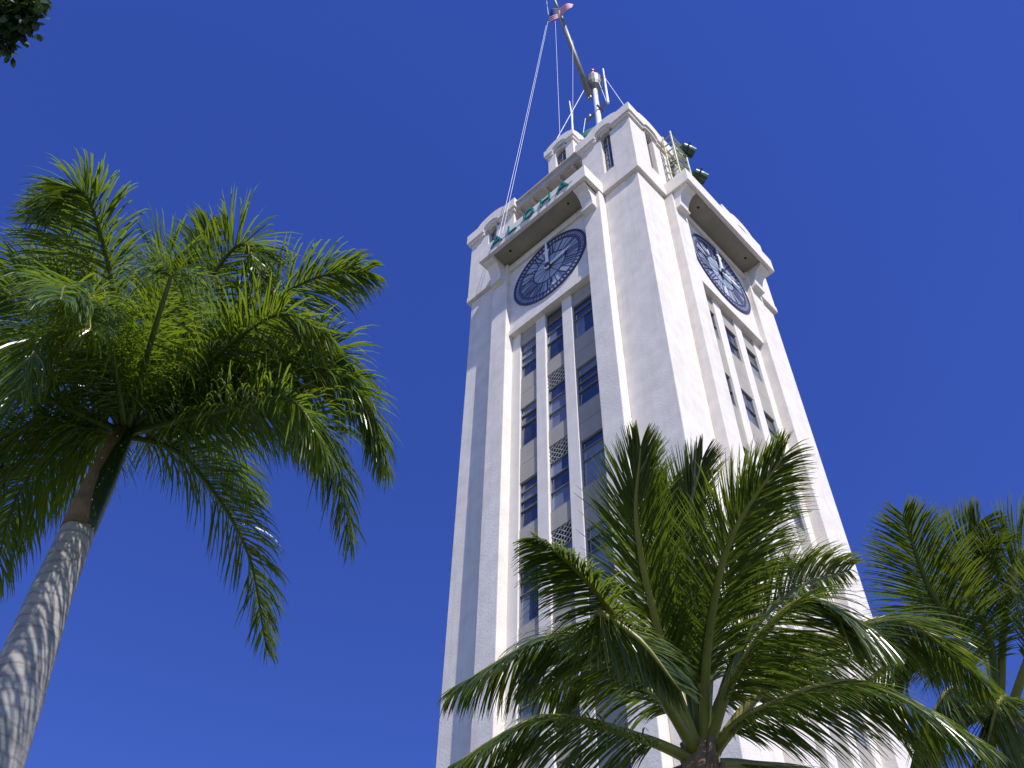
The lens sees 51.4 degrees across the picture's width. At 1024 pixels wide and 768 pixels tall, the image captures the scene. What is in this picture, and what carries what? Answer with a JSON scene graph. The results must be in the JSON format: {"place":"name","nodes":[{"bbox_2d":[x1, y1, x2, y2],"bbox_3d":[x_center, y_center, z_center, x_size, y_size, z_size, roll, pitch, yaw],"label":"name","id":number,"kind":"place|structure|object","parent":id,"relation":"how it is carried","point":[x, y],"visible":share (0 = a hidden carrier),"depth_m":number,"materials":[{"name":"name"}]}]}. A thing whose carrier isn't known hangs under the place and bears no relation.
{"place":"outdoors","nodes":[
{"label":"outdoors","id":0,"kind":"place"},
{"bbox_2d":[0,0,51,67],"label":"broadleaf tree","id":1,"kind":"object","parent":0,"point":[19,20],"visible":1,"depth_m":6.98,"materials":[{"name":"green plant"}]},
{"bbox_2d":[0,148,403,767],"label":"royal palm","id":2,"kind":"object","parent":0,"point":[156,372],"visible":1,"depth_m":11.96,"materials":[{"name":"green plant"}]},
{"bbox_2d":[0,0,1023,767],"label":"sky","id":3,"kind":"structure","parent":0,"point":[872,151],"materials":[{"name":"blue"}]},
{"bbox_2d":[437,420,1010,767],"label":"coconut palm","id":4,"kind":"object","parent":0,"point":[672,668],"visible":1,"depth_m":9.92,"materials":[{"name":"green plant"}]},
{"bbox_2d":[856,486,1023,767],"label":"coconut palm","id":5,"kind":"object","parent":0,"point":[1002,728],"visible":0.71,"depth_m":12.51,"materials":[{"name":"green plant"}]},
{"bbox_3d":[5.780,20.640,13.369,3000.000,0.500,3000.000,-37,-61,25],"label":"ground","id":6,"kind":"structure","parent":0,"visible":0},
{"bbox_2d":[436,102,913,767],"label":"clock tower","id":7,"kind":"structure","parent":6,"relation":"on","point":[618,282],"depth_m":46.60,"materials":[{"name":"paint"}]},
{"bbox_2d":[499,28,545,232],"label":"halyard","id":8,"kind":"object","parent":7,"relation":"attached to","point":[521,137],"visible":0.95,"depth_m":70.94,"materials":[{"name":"white fabric"}]},
{"bbox_2d":[502,23,547,232],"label":"halyard","id":9,"kind":"object","parent":7,"relation":"attached to","point":[524,132],"visible":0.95,"depth_m":70.73,"materials":[{"name":"white fabric"}]},
{"bbox_2d":[521,337,535,379],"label":"window","id":10,"kind":"structure","parent":7,"relation":"in","point":[529,349],"depth_m":50.93,"materials":[{"name":"blue glass"}]},
{"bbox_2d":[521,399,536,447],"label":"window","id":11,"kind":"structure","parent":7,"relation":"in","point":[529,413],"depth_m":47.01,"materials":[{"name":"blue glass"}]},
{"bbox_2d":[520,473,537,529],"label":"window","id":12,"kind":"structure","parent":7,"relation":"in","point":[528,489],"depth_m":43.07,"materials":[{"name":"blue glass"}]},
{"bbox_2d":[519,567,538,628],"bbox_3d":[0.713,7.770,39.126,1.048,2.720,0.220,-37,-61,25],"label":"window","id":13,"kind":"structure","parent":7,"relation":"in","point":[523,620],"depth_m":38.87,"materials":[{"name":"blue glass"}]},
{"bbox_2d":[518,675,539,739],"bbox_3d":[0.650,10.766,35.211,1.048,2.720,0.220,-37,-61,25],"label":"window","id":14,"kind":"structure","parent":7,"relation":"in","point":[522,713],"depth_m":35.24,"materials":[{"name":"blue glass"}]},
{"bbox_2d":[490,181,571,248],"bbox_3d":[0.962,-9.191,57.173,6.000,0.854,0.176,-37,-61,25],"label":"letter sign","id":15,"kind":"object","parent":7,"relation":"attached to","point":[532,210],"visible":1,"depth_m":56.92,"materials":[{"name":"teal metal"}]},
{"bbox_2d":[546,305,563,361],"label":"window","id":16,"kind":"structure","parent":7,"relation":"in","point":[555,346],"depth_m":50.49,"materials":[{"name":"blue glass"}]},
{"bbox_2d":[548,379,566,430],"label":"window","id":17,"kind":"structure","parent":7,"relation":"in","point":[557,394],"depth_m":46.24,"materials":[{"name":"blue glass"}]},
{"bbox_2d":[550,452,569,511],"bbox_3d":[1.991,3.915,42.270,1.098,2.870,0.220,-37,-61,25],"label":"window","id":18,"kind":"structure","parent":7,"relation":"in","point":[559,469],"depth_m":42.35,"materials":[{"name":"blue glass"}]},
{"bbox_2d":[553,540,574,609],"bbox_3d":[1.928,6.911,38.355,1.098,2.870,0.220,-37,-61,25],"label":"window","id":19,"kind":"structure","parent":7,"relation":"in","point":[568,545],"depth_m":39.07,"materials":[{"name":"blue glass"}]},
{"bbox_2d":[555,653,579,731],"bbox_3d":[1.865,9.906,34.440,1.098,2.870,0.220,-37,-61,25],"label":"window","id":20,"kind":"structure","parent":7,"relation":"in","point":[575,712],"depth_m":34.42,"materials":[{"name":"blue glass"}]},
{"bbox_2d":[569,101,572,128],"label":"whip antenna","id":21,"kind":"object","parent":7,"relation":"on","point":[571,116],"visible":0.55,"depth_m":70.90,"materials":[{"name":"white paint"}]},
{"bbox_2d":[573,295,593,339],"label":"window","id":22,"kind":"structure","parent":7,"relation":"in","point":[582,312],"depth_m":49.47,"materials":[{"name":"blue glass"}]},
{"bbox_2d":[577,356,598,406],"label":"window","id":23,"kind":"structure","parent":7,"relation":"in","point":[587,374],"depth_m":45.53,"materials":[{"name":"blue glass"}]},
{"bbox_2d":[581,429,605,487],"bbox_3d":[3.288,2.905,41.571,1.268,2.720,0.220,-37,-61,25],"label":"window","id":24,"kind":"structure","parent":7,"relation":"in","point":[593,442],"depth_m":41.72,"materials":[{"name":"blue glass"}]},
{"bbox_2d":[585,68,606,124],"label":"mast","id":25,"kind":"object","parent":7,"relation":"on","point":[593,78],"visible":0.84,"depth_m":84.68,"materials":[{"name":"white metal"}]},
{"bbox_2d":[557,90,583,137],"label":"signal rope","id":26,"kind":"object","parent":25,"relation":"attached to","point":[570,114],"visible":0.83,"depth_m":76.88,"materials":[{"name":"white fabric"}]},
{"bbox_2d":[553,0,591,99],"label":"flagpole","id":27,"kind":"object","parent":25,"relation":"attached to","point":[585,84],"visible":1,"depth_m":87.01,"materials":[{"name":"grey metal"}]},
{"bbox_2d":[555,22,559,130],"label":"stay wire","id":28,"kind":"object","parent":27,"relation":"hanging from","point":[557,79],"visible":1,"depth_m":79.18,"materials":[{"name":"white metal"}]},
{"bbox_2d":[548,3,572,23],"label":"flag","id":29,"kind":"object","parent":27,"relation":"attached to","point":[554,12],"visible":1,"depth_m":91.04,"materials":[{"name":"multicoloured fabric"}]},
{"bbox_2d":[600,68,608,103],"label":"whip antenna","id":30,"kind":"object","parent":25,"relation":"attached to","point":[606,92],"visible":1,"depth_m":83.36,"materials":[{"name":"white paint"}]},
{"bbox_2d":[586,519,613,578],"bbox_3d":[3.225,5.900,37.655,1.268,2.720,0.220,-37,-61,25],"label":"window","id":31,"kind":"structure","parent":7,"relation":"in","point":[590,546],"depth_m":37.91,"materials":[{"name":"blue glass"}]},
{"bbox_2d":[597,639,620,705],"bbox_3d":[3.162,8.896,33.740,1.268,2.720,0.220,-37,-61,25],"label":"window","id":32,"kind":"structure","parent":7,"relation":"in","point":[606,639],"depth_m":32.94,"materials":[{"name":"grey"}]},
{"bbox_2d":[661,131,691,178],"bbox_3d":[9.247,-12.169,59.055,0.670,5.900,1.354,-37,-61,25],"label":"lamp rack","id":33,"kind":"object","parent":7,"relation":"on","point":[678,152],"visible":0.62,"depth_m":59.40,"materials":[{"name":"metal"}]},
{"bbox_2d":[691,168,708,184],"bbox_3d":[10.104,-11.227,58.983,1.692,1.581,1.029,-37,-61,25],"label":"floodlight","id":34,"kind":"object","parent":33,"relation":"attached to","point":[700,176],"visible":0.76,"depth_m":58.66,"materials":[{"name":"green metal"}]},
{"bbox_2d":[669,142,695,167],"bbox_3d":[9.757,-13.071,60.852,1.692,1.581,1.029,-37,-61,25],"label":"floodlight","id":35,"kind":"object","parent":7,"relation":"attached to","point":[689,150],"visible":0.84,"depth_m":60.53,"materials":[{"name":"green metal"}]},
{"bbox_2d":[710,312,719,339],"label":"window","id":36,"kind":"structure","parent":7,"relation":"in","point":[712,316],"depth_m":49.63,"materials":[{"name":"grey glass"}]},
{"bbox_2d":[725,374,736,407],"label":"window","id":37,"kind":"structure","parent":7,"relation":"in","point":[727,378],"depth_m":45.71,"materials":[{"name":"grey glass"}]},
{"bbox_2d":[725,327,741,361],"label":"window","id":38,"kind":"structure","parent":7,"relation":"in","point":[731,338],"depth_m":50.33,"materials":[{"name":"blue glass"}]},
{"bbox_2d":[741,390,759,429],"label":"window","id":39,"kind":"structure","parent":7,"relation":"in","point":[750,409],"depth_m":46.40,"materials":[{"name":"blue glass"}]},
{"bbox_2d":[746,348,762,382],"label":"window","id":40,"kind":"structure","parent":7,"relation":"in","point":[755,370],"depth_m":51.06,"materials":[{"name":"grey"}]},
{"bbox_2d":[764,412,777,441],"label":"window","id":41,"kind":"structure","parent":7,"relation":"in","point":[771,426],"depth_m":47.53,"materials":[{"name":"grey"}]},
{"bbox_2d":[783,553,803,597],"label":"window","id":42,"kind":"structure","parent":7,"relation":"in","point":[783,553],"depth_m":38.82,"materials":[{"name":"grey glass"}]},
{"bbox_2d":[787,492,805,532],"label":"window","id":43,"kind":"structure","parent":7,"relation":"in","point":[800,523],"depth_m":42.95,"materials":[{"name":"grey"}]},
{"bbox_2d":[848,705,867,748],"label":"window","id":44,"kind":"structure","parent":7,"relation":"in","point":[860,734],"depth_m":34.93,"materials":[{"name":"grey"}]}
]}

